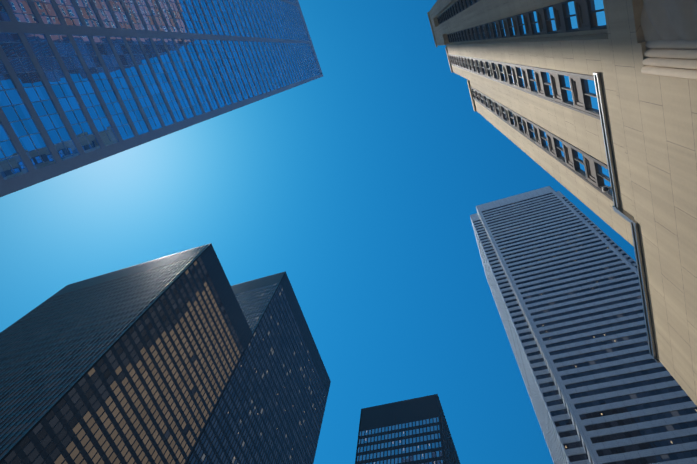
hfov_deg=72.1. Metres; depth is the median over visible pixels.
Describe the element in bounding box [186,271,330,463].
skyscraper
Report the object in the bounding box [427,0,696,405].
building
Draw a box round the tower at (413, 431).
[355,394,459,463]
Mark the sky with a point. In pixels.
(362, 181)
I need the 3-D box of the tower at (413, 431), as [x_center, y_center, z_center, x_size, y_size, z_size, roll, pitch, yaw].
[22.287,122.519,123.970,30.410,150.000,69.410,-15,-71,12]
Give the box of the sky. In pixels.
[0,0,635,463]
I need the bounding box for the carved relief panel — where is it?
[641,0,696,40]
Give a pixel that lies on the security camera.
(605, 188)
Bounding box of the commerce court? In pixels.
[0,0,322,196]
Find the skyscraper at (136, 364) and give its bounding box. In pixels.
[0,243,252,463]
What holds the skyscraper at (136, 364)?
on the ground
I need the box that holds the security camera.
[602,185,610,191]
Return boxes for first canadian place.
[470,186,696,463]

